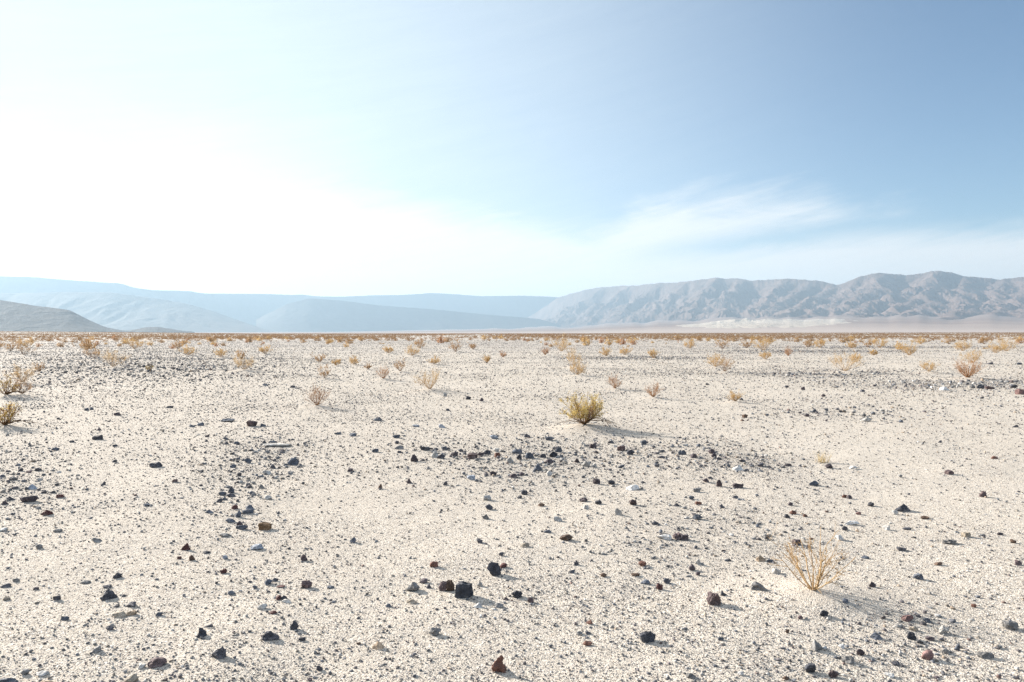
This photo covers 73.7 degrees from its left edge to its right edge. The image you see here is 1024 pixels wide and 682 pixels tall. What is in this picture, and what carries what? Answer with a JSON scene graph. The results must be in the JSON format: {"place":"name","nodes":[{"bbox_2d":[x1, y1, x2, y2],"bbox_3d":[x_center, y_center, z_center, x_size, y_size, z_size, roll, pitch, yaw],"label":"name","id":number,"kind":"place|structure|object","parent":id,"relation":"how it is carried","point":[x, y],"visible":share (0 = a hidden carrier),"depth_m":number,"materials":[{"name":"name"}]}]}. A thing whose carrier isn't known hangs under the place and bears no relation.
{"place":"outdoors","nodes":[
{"label":"outdoors","id":0,"kind":"place"},
{"bbox_2d":[0,300,133,331],"bbox_3d":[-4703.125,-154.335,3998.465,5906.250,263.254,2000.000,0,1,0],"label":"hill","id":1,"kind":"structure","parent":0,"point":[14,316],"depth_m":3636.12,"materials":[{"name":"stone"}]},
{"bbox_2d":[0,292,273,331],"bbox_3d":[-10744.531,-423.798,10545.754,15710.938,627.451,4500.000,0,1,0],"label":"hills","id":2,"kind":"structure","parent":0,"point":[124,312],"depth_m":9766.58,"materials":[{"name":"stone"}]},
{"bbox_2d":[128,327,194,332],"bbox_3d":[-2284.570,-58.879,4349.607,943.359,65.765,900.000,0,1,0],"label":"hill","id":3,"kind":"structure","parent":0,"point":[155,329],"depth_m":4290.13,"materials":[{"name":"stone"}]},
{"bbox_2d":[0,276,557,325],"bbox_3d":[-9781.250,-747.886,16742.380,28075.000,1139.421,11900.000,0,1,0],"label":"hills","id":4,"kind":"structure","parent":0,"point":[249,308],"depth_m":14829.68,"materials":[{"name":"stone"}]},
{"bbox_2d":[256,298,560,331],"bbox_3d":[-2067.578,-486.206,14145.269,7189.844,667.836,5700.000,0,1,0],"label":"hills","id":5,"kind":"structure","parent":0,"point":[315,315],"depth_m":12787.49,"materials":[{"name":"stone"}]},
{"bbox_2d":[0,314,1023,681],"bbox_3d":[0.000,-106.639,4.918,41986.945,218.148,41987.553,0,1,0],"label":"ground","id":6,"kind":"structure","parent":0,"point":[368,508],"depth_m":5.61,"materials":[{"name":"sand"}]},
{"bbox_2d":[0,678,17,681],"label":"stone","id":7,"kind":"object","parent":6,"relation":"on","point":[8,680],"visible":1,"depth_m":2.92,"materials":[{"name":"stone"}]},
{"bbox_2d":[1,340,19,350],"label":"dry shrub","id":8,"kind":"object","parent":6,"relation":"on","point":[7,345],"visible":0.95,"depth_m":54.76,"materials":[{"name":"beige plant"}]},
{"bbox_2d":[0,374,34,394],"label":"desert shrub","id":9,"kind":"object","parent":6,"relation":"on","point":[6,388],"visible":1,"depth_m":15.63,"materials":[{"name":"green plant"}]},
{"bbox_2d":[0,401,40,424],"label":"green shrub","id":10,"kind":"object","parent":6,"relation":"on","point":[9,409],"visible":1,"depth_m":10.60,"materials":[{"name":"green plant"}]},
{"bbox_2d":[2,362,39,381],"bbox_3d":[-14.369,0.884,19.979,0.905,0.639,0.786,0,1,-29],"label":"dry shrub","id":11,"kind":"object","parent":6,"relation":"on","point":[20,371],"visible":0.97,"depth_m":19.99,"materials":[{"name":"beige plant"}]},
{"bbox_2d":[8,374,33,393],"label":"dry shrub","id":12,"kind":"object","parent":6,"relation":"on","point":[28,386],"visible":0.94,"depth_m":15.88,"materials":[{"name":"beige plant"}]},
{"bbox_2d":[12,338,37,354],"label":"dry shrub","id":13,"kind":"object","parent":6,"relation":"on","point":[22,348],"visible":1,"depth_m":44.57,"materials":[{"name":"beige plant"}]},
{"bbox_2d":[17,336,33,346],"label":"dry shrub","id":14,"kind":"object","parent":6,"relation":"on","point":[26,344],"visible":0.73,"depth_m":68.56,"materials":[{"name":"beige plant"}]},
{"bbox_2d":[20,495,37,501],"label":"stone","id":15,"kind":"object","parent":6,"relation":"on","point":[34,498],"visible":0.98,"depth_m":6.07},
{"bbox_2d":[37,670,49,676],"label":"stone","id":16,"kind":"object","parent":6,"relation":"on","point":[41,673],"visible":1,"depth_m":3.01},
{"bbox_2d":[40,510,53,515],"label":"stone","id":17,"kind":"object","parent":6,"relation":"on","point":[46,512],"visible":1,"depth_m":5.64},
{"bbox_2d":[80,336,97,348],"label":"dry shrub","id":18,"kind":"object","parent":6,"relation":"on","point":[89,341],"visible":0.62,"depth_m":65.46,"materials":[{"name":"beige plant"}]},
{"bbox_2d":[82,347,99,358],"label":"dry shrub","id":19,"kind":"object","parent":6,"relation":"on","point":[94,353],"visible":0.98,"depth_m":37.53,"materials":[{"name":"beige plant"}]},
{"bbox_2d":[92,435,102,439],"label":"stone","id":20,"kind":"object","parent":6,"relation":"on","point":[98,437],"visible":0.96,"depth_m":9.51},
{"bbox_2d":[100,589,116,600],"bbox_3d":[-2.284,1.439,3.869,0.088,0.061,0.068,0,1,-18],"label":"stone","id":21,"kind":"object","parent":6,"relation":"on","point":[108,594],"visible":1,"depth_m":3.86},
{"bbox_2d":[99,348,131,365],"bbox_3d":[-16.913,0.654,29.194,1.301,0.858,1.380,1,1,38],"label":"dry shrub","id":22,"kind":"object","parent":6,"relation":"on","point":[112,355],"visible":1,"depth_m":29.04,"materials":[{"name":"beige plant"}]},
{"bbox_2d":[112,611,126,617],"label":"stone","id":23,"kind":"object","parent":6,"relation":"on","point":[119,614],"visible":1,"depth_m":3.60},
{"bbox_2d":[124,674,138,681],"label":"stone","id":24,"kind":"object","parent":6,"relation":"on","point":[133,678],"visible":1,"depth_m":2.94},
{"bbox_2d":[124,336,147,348],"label":"dry shrub","id":25,"kind":"object","parent":6,"relation":"on","point":[137,344],"visible":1,"depth_m":62.00,"materials":[{"name":"beige plant"}]},
{"bbox_2d":[149,462,162,466],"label":"stone","id":26,"kind":"object","parent":6,"relation":"on","point":[157,464],"visible":1,"depth_m":7.65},
{"bbox_2d":[147,657,166,668],"bbox_3d":[-1.608,1.455,3.095,0.078,0.042,0.062,-1,1,-40],"label":"stone","id":27,"kind":"object","parent":6,"relation":"on","point":[154,662],"visible":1,"depth_m":3.08,"materials":[{"name":"stone"}]},
{"bbox_2d":[177,343,197,354],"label":"dry shrub","id":28,"kind":"object","parent":6,"relation":"on","point":[186,350],"visible":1,"depth_m":44.61,"materials":[{"name":"beige plant"}]},
{"bbox_2d":[196,627,206,637],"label":"stone","id":29,"kind":"object","parent":6,"relation":"on","point":[202,632],"visible":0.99,"depth_m":3.36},
{"bbox_2d":[212,646,225,658],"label":"stone","id":30,"kind":"object","parent":6,"relation":"on","point":[220,653],"visible":1,"depth_m":3.13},
{"bbox_2d":[213,348,227,356],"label":"dry shrub","id":31,"kind":"object","parent":6,"relation":"on","point":[221,352],"visible":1,"depth_m":40.82,"materials":[{"name":"beige plant"}]},
{"bbox_2d":[232,354,253,368],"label":"dry shrub","id":32,"kind":"object","parent":6,"relation":"on","point":[240,364],"visible":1,"depth_m":26.67,"materials":[{"name":"beige plant"}]},
{"bbox_2d":[242,509,253,513],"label":"stone","id":33,"kind":"object","parent":6,"relation":"on","point":[246,511],"visible":1,"depth_m":5.66,"materials":[{"name":"stone"}]},
{"bbox_2d":[246,420,257,425],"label":"stone","id":34,"kind":"object","parent":6,"relation":"on","point":[251,423],"visible":0.88,"depth_m":10.93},
{"bbox_2d":[250,544,263,549],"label":"stone","id":35,"kind":"object","parent":6,"relation":"on","point":[256,546],"visible":1,"depth_m":4.73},
{"bbox_2d":[258,522,271,529],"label":"stone","id":36,"kind":"object","parent":6,"relation":"on","point":[264,526],"visible":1,"depth_m":5.19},
{"bbox_2d":[258,344,272,353],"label":"dry shrub","id":37,"kind":"object","parent":6,"relation":"on","point":[262,350],"visible":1,"depth_m":46.82,"materials":[{"name":"beige plant"}]},
{"bbox_2d":[261,631,279,640],"bbox_3d":[-1.175,1.438,3.332,0.082,0.048,0.070,0,1,21],"label":"stone","id":38,"kind":"object","parent":6,"relation":"on","point":[268,635],"visible":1,"depth_m":3.32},
{"bbox_2d":[263,443,291,446],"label":"stone","id":39,"kind":"object","parent":6,"relation":"on","point":[275,444],"visible":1,"depth_m":9.00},
{"bbox_2d":[288,458,298,464],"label":"stone","id":40,"kind":"object","parent":6,"relation":"on","point":[293,461],"visible":0.84,"depth_m":7.77,"materials":[{"name":"stone"}]},
{"bbox_2d":[290,620,298,629],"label":"stone","id":41,"kind":"object","parent":6,"relation":"on","point":[294,625],"visible":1,"depth_m":3.44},
{"bbox_2d":[301,580,311,587],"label":"stone","id":42,"kind":"object","parent":6,"relation":"on","point":[306,584],"visible":1,"depth_m":4.01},
{"bbox_2d":[304,385,330,404],"bbox_3d":[-3.908,1.018,13.726,0.487,0.546,0.467,1,1,37],"label":"dry shrub","id":43,"kind":"object","parent":6,"relation":"on","point":[320,397],"visible":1,"depth_m":13.70,"materials":[{"name":"beige plant"}]},
{"bbox_2d":[317,364,330,377],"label":"dry shrub","id":44,"kind":"object","parent":6,"relation":"on","point":[323,374],"visible":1,"depth_m":22.30,"materials":[{"name":"beige plant"}]},
{"bbox_2d":[372,641,383,649],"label":"stone","id":45,"kind":"object","parent":6,"relation":"on","point":[378,645],"visible":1,"depth_m":3.23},
{"bbox_2d":[376,364,389,377],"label":"dry shrub","id":46,"kind":"object","parent":6,"relation":"on","point":[383,372],"visible":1,"depth_m":21.78,"materials":[{"name":"beige plant"}]},
{"bbox_2d":[404,345,419,354],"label":"dry shrub","id":47,"kind":"object","parent":6,"relation":"on","point":[413,353],"visible":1,"depth_m":43.56,"materials":[{"name":"beige plant"}]},
{"bbox_2d":[407,582,419,590],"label":"stone","id":48,"kind":"object","parent":6,"relation":"on","point":[413,586],"visible":1,"depth_m":3.97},
{"bbox_2d":[410,365,440,388],"bbox_3d":[-2.131,0.917,17.603,0.732,0.625,1.006,0,1,30],"label":"dry shrub","id":49,"kind":"object","parent":6,"relation":"on","point":[426,384],"visible":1,"depth_m":17.57,"materials":[{"name":"beige plant"}]},
{"bbox_2d":[430,627,440,635],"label":"stone","id":50,"kind":"object","parent":6,"relation":"on","point":[434,631],"visible":1,"depth_m":3.37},
{"bbox_2d":[438,581,446,590],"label":"stone","id":51,"kind":"object","parent":6,"relation":"on","point":[442,586],"visible":1,"depth_m":3.97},
{"bbox_2d":[446,580,454,590],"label":"stone","id":52,"kind":"object","parent":6,"relation":"on","point":[450,586],"visible":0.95,"depth_m":3.96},
{"bbox_2d":[446,338,461,351],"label":"dry shrub","id":53,"kind":"object","parent":6,"relation":"on","point":[454,346],"visible":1,"depth_m":51.86,"materials":[{"name":"beige plant"}]},
{"bbox_2d":[455,581,473,597],"bbox_3d":[-0.272,1.416,3.872,0.108,0.097,0.076,0,1,0],"label":"stone","id":54,"kind":"object","parent":6,"relation":"on","point":[463,589],"visible":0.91,"depth_m":3.84,"materials":[{"name":"stone"}]},
{"bbox_2d":[467,453,477,458],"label":"stone","id":55,"kind":"object","parent":6,"relation":"on","point":[472,455],"visible":0.8,"depth_m":8.08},
{"bbox_2d":[487,562,500,575],"bbox_3d":[-0.111,1.424,4.252,0.090,0.094,0.061,0,1,0],"label":"stone","id":56,"kind":"object","parent":6,"relation":"on","point":[493,568],"visible":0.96,"depth_m":4.24,"materials":[{"name":"stone"}]},
{"bbox_2d":[492,655,506,672],"bbox_3d":[-0.055,1.431,3.016,0.071,0.088,0.050,0,1,0],"label":"stone","id":57,"kind":"object","parent":6,"relation":"on","point":[498,665],"visible":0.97,"depth_m":3.00,"materials":[{"name":"stone"}]},
{"bbox_2d":[0,339,1023,681],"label":"pebbles","id":58,"kind":"object","parent":6,"relation":"on","point":[952,383],"visible":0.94,"depth_m":7.42,"materials":[{"name":"stone"}]},
{"bbox_2d":[0,331,1023,342],"bbox_3d":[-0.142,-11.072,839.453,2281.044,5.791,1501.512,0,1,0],"label":"scrub","id":59,"kind":"object","parent":6,"relation":"on","point":[291,336],"visible":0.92,"depth_m":271.17,"materials":[{"name":"plant"}]},
{"bbox_2d":[512,590,521,597],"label":"stone","id":60,"kind":"object","parent":6,"relation":"on","point":[516,594],"visible":1,"depth_m":3.86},
{"bbox_2d":[553,334,568,350],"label":"dry shrub","id":61,"kind":"object","parent":6,"relation":"on","point":[564,345],"visible":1,"depth_m":53.31,"materials":[{"name":"beige plant"}]},
{"bbox_2d":[559,534,572,540],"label":"stone","id":62,"kind":"object","parent":6,"relation":"on","point":[566,537],"visible":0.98,"depth_m":4.91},
{"bbox_2d":[561,347,584,363],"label":"dry shrub","id":63,"kind":"object","parent":6,"relation":"on","point":[570,358],"visible":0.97,"depth_m":29.51,"materials":[{"name":"beige plant"}]},
{"bbox_2d":[569,362,587,374],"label":"dry shrub","id":64,"kind":"object","parent":6,"relation":"on","point":[579,369],"visible":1,"depth_m":23.69,"materials":[{"name":"beige plant"}]},
{"bbox_2d":[558,391,618,424],"bbox_3d":[1.117,1.023,10.675,0.890,0.591,0.705,0,1,-30],"label":"green shrub","id":65,"kind":"object","parent":6,"relation":"on","point":[592,412],"visible":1,"depth_m":10.62,"materials":[{"name":"yellow plant"}]},
{"bbox_2d":[599,347,610,355],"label":"dry shrub","id":66,"kind":"object","parent":6,"relation":"on","point":[606,352],"visible":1,"depth_m":42.66,"materials":[{"name":"beige plant"}]},
{"bbox_2d":[606,374,624,387],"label":"dry shrub","id":67,"kind":"object","parent":6,"relation":"on","point":[617,385],"visible":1,"depth_m":18.11,"materials":[{"name":"beige plant"}]},
{"bbox_2d":[626,485,639,490],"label":"stone","id":68,"kind":"object","parent":6,"relation":"on","point":[632,487],"visible":0.98,"depth_m":6.57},
{"bbox_2d":[639,631,655,642],"bbox_3d":[0.661,1.438,3.318,0.082,0.064,0.054,0,1,0],"label":"stone","id":69,"kind":"object","parent":6,"relation":"on","point":[647,636],"visible":0.99,"depth_m":3.30,"materials":[{"name":"stone"}]},
{"bbox_2d":[648,348,658,357],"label":"dry shrub","id":70,"kind":"object","parent":6,"relation":"on","point":[652,353],"visible":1,"depth_m":39.97,"materials":[{"name":"beige plant"}]},
{"bbox_2d":[645,380,665,396],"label":"dry shrub","id":71,"kind":"object","parent":6,"relation":"on","point":[654,393],"visible":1,"depth_m":15.59,"materials":[{"name":"beige plant"}]},
{"bbox_2d":[656,534,671,539],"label":"stone","id":72,"kind":"object","parent":6,"relation":"on","point":[666,537],"visible":1,"depth_m":4.94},
{"bbox_2d":[672,532,680,539],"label":"stone","id":73,"kind":"object","parent":6,"relation":"on","point":[676,536],"visible":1,"depth_m":4.95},
{"bbox_2d":[680,534,688,540],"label":"stone","id":74,"kind":"object","parent":6,"relation":"on","point":[684,537],"visible":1,"depth_m":4.92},
{"bbox_2d":[682,336,697,347],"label":"dry shrub","id":75,"kind":"object","parent":6,"relation":"on","point":[690,342],"visible":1,"depth_m":63.98,"materials":[{"name":"beige plant"}]},
{"bbox_2d":[706,591,720,605],"bbox_3d":[1.112,1.424,3.764,0.081,0.081,0.069,0,1,0],"label":"stone","id":76,"kind":"object","parent":6,"relation":"on","point":[713,599],"visible":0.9,"depth_m":3.74,"materials":[{"name":"stone"}]},
{"bbox_2d":[706,352,723,366],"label":"dry shrub","id":77,"kind":"object","parent":6,"relation":"on","point":[717,359],"visible":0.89,"depth_m":29.03,"materials":[{"name":"beige plant"}]},
{"bbox_2d":[715,337,730,348],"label":"dry shrub","id":78,"kind":"object","parent":6,"relation":"on","point":[723,342],"visible":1,"depth_m":61.88,"materials":[{"name":"beige plant"}]},
{"bbox_2d":[713,355,733,370],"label":"dry shrub","id":79,"kind":"object","parent":6,"relation":"on","point":[725,369],"visible":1,"depth_m":25.58,"materials":[{"name":"beige plant"}]},
{"bbox_2d":[728,390,743,400],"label":"dry shrub","id":80,"kind":"object","parent":6,"relation":"on","point":[732,395],"visible":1,"depth_m":14.65,"materials":[{"name":"beige plant"}]},
{"bbox_2d":[750,581,767,590],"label":"stone","id":81,"kind":"object","parent":6,"relation":"on","point":[755,585],"visible":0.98,"depth_m":3.92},
{"bbox_2d":[751,336,775,349],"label":"dry shrub","id":82,"kind":"object","parent":6,"relation":"on","point":[760,342],"visible":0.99,"depth_m":56.38,"materials":[{"name":"beige plant"}]},
{"bbox_2d":[759,351,771,358],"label":"dry shrub","id":83,"kind":"object","parent":6,"relation":"on","point":[764,354],"visible":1,"depth_m":37.54,"materials":[{"name":"beige plant"}]},
{"bbox_2d":[805,663,815,672],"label":"stone","id":84,"kind":"object","parent":6,"relation":"on","point":[810,667],"visible":1,"depth_m":2.99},
{"bbox_2d":[767,524,854,593],"bbox_3d":[1.688,1.198,3.882,0.446,0.419,0.497,0,1,0],"label":"dry shrub","id":85,"kind":"object","parent":6,"relation":"on","point":[817,585],"visible":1,"depth_m":3.86,"materials":[{"name":"beige plant"}]},
{"bbox_2d":[810,640,821,650],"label":"stone","id":86,"kind":"object","parent":6,"relation":"on","point":[816,646],"visible":0.99,"depth_m":3.20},
{"bbox_2d":[812,338,828,347],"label":"dry shrub","id":87,"kind":"object","parent":6,"relation":"on","point":[821,344],"visible":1,"depth_m":66.17,"materials":[{"name":"beige plant"}]},
{"bbox_2d":[815,451,832,462],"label":"grass tuft","id":88,"kind":"object","parent":6,"relation":"on","point":[823,458],"visible":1,"depth_m":7.89,"materials":[{"name":"plant"}]},
{"bbox_2d":[828,670,837,677],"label":"stone","id":89,"kind":"object","parent":6,"relation":"on","point":[832,674],"visible":1,"depth_m":2.96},
{"bbox_2d":[828,352,865,370],"bbox_3d":[12.665,0.747,25.778,1.221,0.778,1.346,1,1,38],"label":"dry shrub","id":90,"kind":"object","parent":6,"relation":"on","point":[841,359],"visible":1,"depth_m":25.87,"materials":[{"name":"beige plant"}]},
{"bbox_2d":[841,656,854,663],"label":"stone","id":91,"kind":"object","parent":6,"relation":"on","point":[848,659],"visible":1,"depth_m":3.08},
{"bbox_2d":[870,632,882,639],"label":"stone","id":92,"kind":"object","parent":6,"relation":"on","point":[875,636],"visible":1,"depth_m":3.34,"materials":[{"name":"stone"}]},
{"bbox_2d":[867,337,887,347],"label":"dry shrub","id":93,"kind":"object","parent":6,"relation":"on","point":[875,340],"visible":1,"depth_m":66.22,"materials":[{"name":"beige plant"}]},
{"bbox_2d":[895,504,910,511],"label":"stone","id":94,"kind":"object","parent":6,"relation":"on","point":[903,508],"visible":0.95,"depth_m":5.78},
{"bbox_2d":[901,615,913,621],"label":"stone","id":95,"kind":"object","parent":6,"relation":"on","point":[906,618],"visible":1,"depth_m":3.55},
{"bbox_2d":[898,342,918,354],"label":"dry shrub","id":96,"kind":"object","parent":6,"relation":"on","point":[908,352],"visible":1,"depth_m":43.60,"materials":[{"name":"beige plant"}]},
{"bbox_2d":[907,632,916,639],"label":"stone","id":97,"kind":"object","parent":6,"relation":"on","point":[911,636],"visible":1,"depth_m":3.34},
{"bbox_2d":[912,573,923,579],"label":"stone","id":98,"kind":"object","parent":6,"relation":"on","point":[918,576],"visible":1,"depth_m":4.16,"materials":[{"name":"stone"}]},
{"bbox_2d":[921,650,933,659],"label":"stone","id":99,"kind":"object","parent":6,"relation":"on","point":[927,654],"visible":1,"depth_m":3.13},
{"bbox_2d":[919,360,939,370],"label":"dry shrub","id":100,"kind":"object","parent":6,"relation":"on","point":[931,366],"visible":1,"depth_m":25.53,"materials":[{"name":"beige plant"}]},
{"bbox_2d":[939,625,948,633],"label":"stone","id":101,"kind":"object","parent":6,"relation":"on","point":[943,630],"visible":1,"depth_m":3.40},
{"bbox_2d":[942,539,956,543],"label":"stone","id":102,"kind":"object","parent":6,"relation":"on","point":[949,541],"visible":1,"depth_m":4.86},
{"bbox_2d":[952,339,971,350],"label":"dry shrub","id":103,"kind":"object","parent":6,"relation":"on","point":[962,347],"visible":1,"depth_m":54.82,"materials":[{"name":"beige plant"}]},
{"bbox_2d":[961,532,970,536],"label":"stone","id":104,"kind":"object","parent":6,"relation":"on","point":[965,534],"visible":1,"depth_m":5.01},
{"bbox_2d":[952,356,984,376],"bbox_3d":[14.776,0.775,22.066,0.945,0.814,0.927,0,1,21],"label":"dry shrub","id":105,"kind":"object","parent":6,"relation":"on","point":[967,374],"visible":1,"depth_m":22.04,"materials":[{"name":"brown plant"}]},
{"bbox_2d":[959,347,982,361],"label":"dry shrub","id":106,"kind":"object","parent":6,"relation":"on","point":[973,357],"visible":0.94,"depth_m":33.01,"materials":[{"name":"beige plant"}]},
{"bbox_2d":[976,651,994,658],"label":"stone","id":107,"kind":"object","parent":6,"relation":"on","point":[986,655],"visible":1,"depth_m":3.15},
{"bbox_2d":[983,344,1008,352],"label":"dry shrub","id":108,"kind":"object","parent":6,"relation":"on","point":[996,348],"visible":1,"depth_m":49.11,"materials":[{"name":"beige plant"}]},
{"bbox_2d":[988,335,1022,350],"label":"dry shrub","id":109,"kind":"object","parent":6,"relation":"on","point":[1002,342],"visible":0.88,"depth_m":54.83,"materials":[{"name":"beige plant"}]},
{"bbox_2d":[1002,620,1017,629],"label":"stone","id":110,"kind":"object","parent":6,"relation":"on","point":[1010,625],"visible":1,"depth_m":3.45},
{"bbox_2d":[1015,389,1023,394],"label":"stone","id":111,"kind":"object","parent":6,"relation":"on","point":[1019,391],"visible":0.73,"depth_m":16.43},
{"bbox_2d":[0,0,1023,296],"label":"sky","id":112,"kind":"structure","parent":0,"point":[331,148],"materials":[{"name":"blue"}]},
{"bbox_2d":[677,318,856,328],"bbox_3d":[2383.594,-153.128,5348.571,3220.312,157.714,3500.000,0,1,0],"label":"sand dunes","id":113,"kind":"structure","parent":0,"point":[750,323],"depth_m":4977.04,"materials":[{"name":"sand"}]},
{"bbox_2d":[527,271,1023,327],"bbox_3d":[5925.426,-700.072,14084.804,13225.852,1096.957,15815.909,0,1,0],"label":"mountains","id":114,"kind":"structure","parent":0,"point":[947,295],"depth_m":10485.75,"materials":[{"name":"stone"}]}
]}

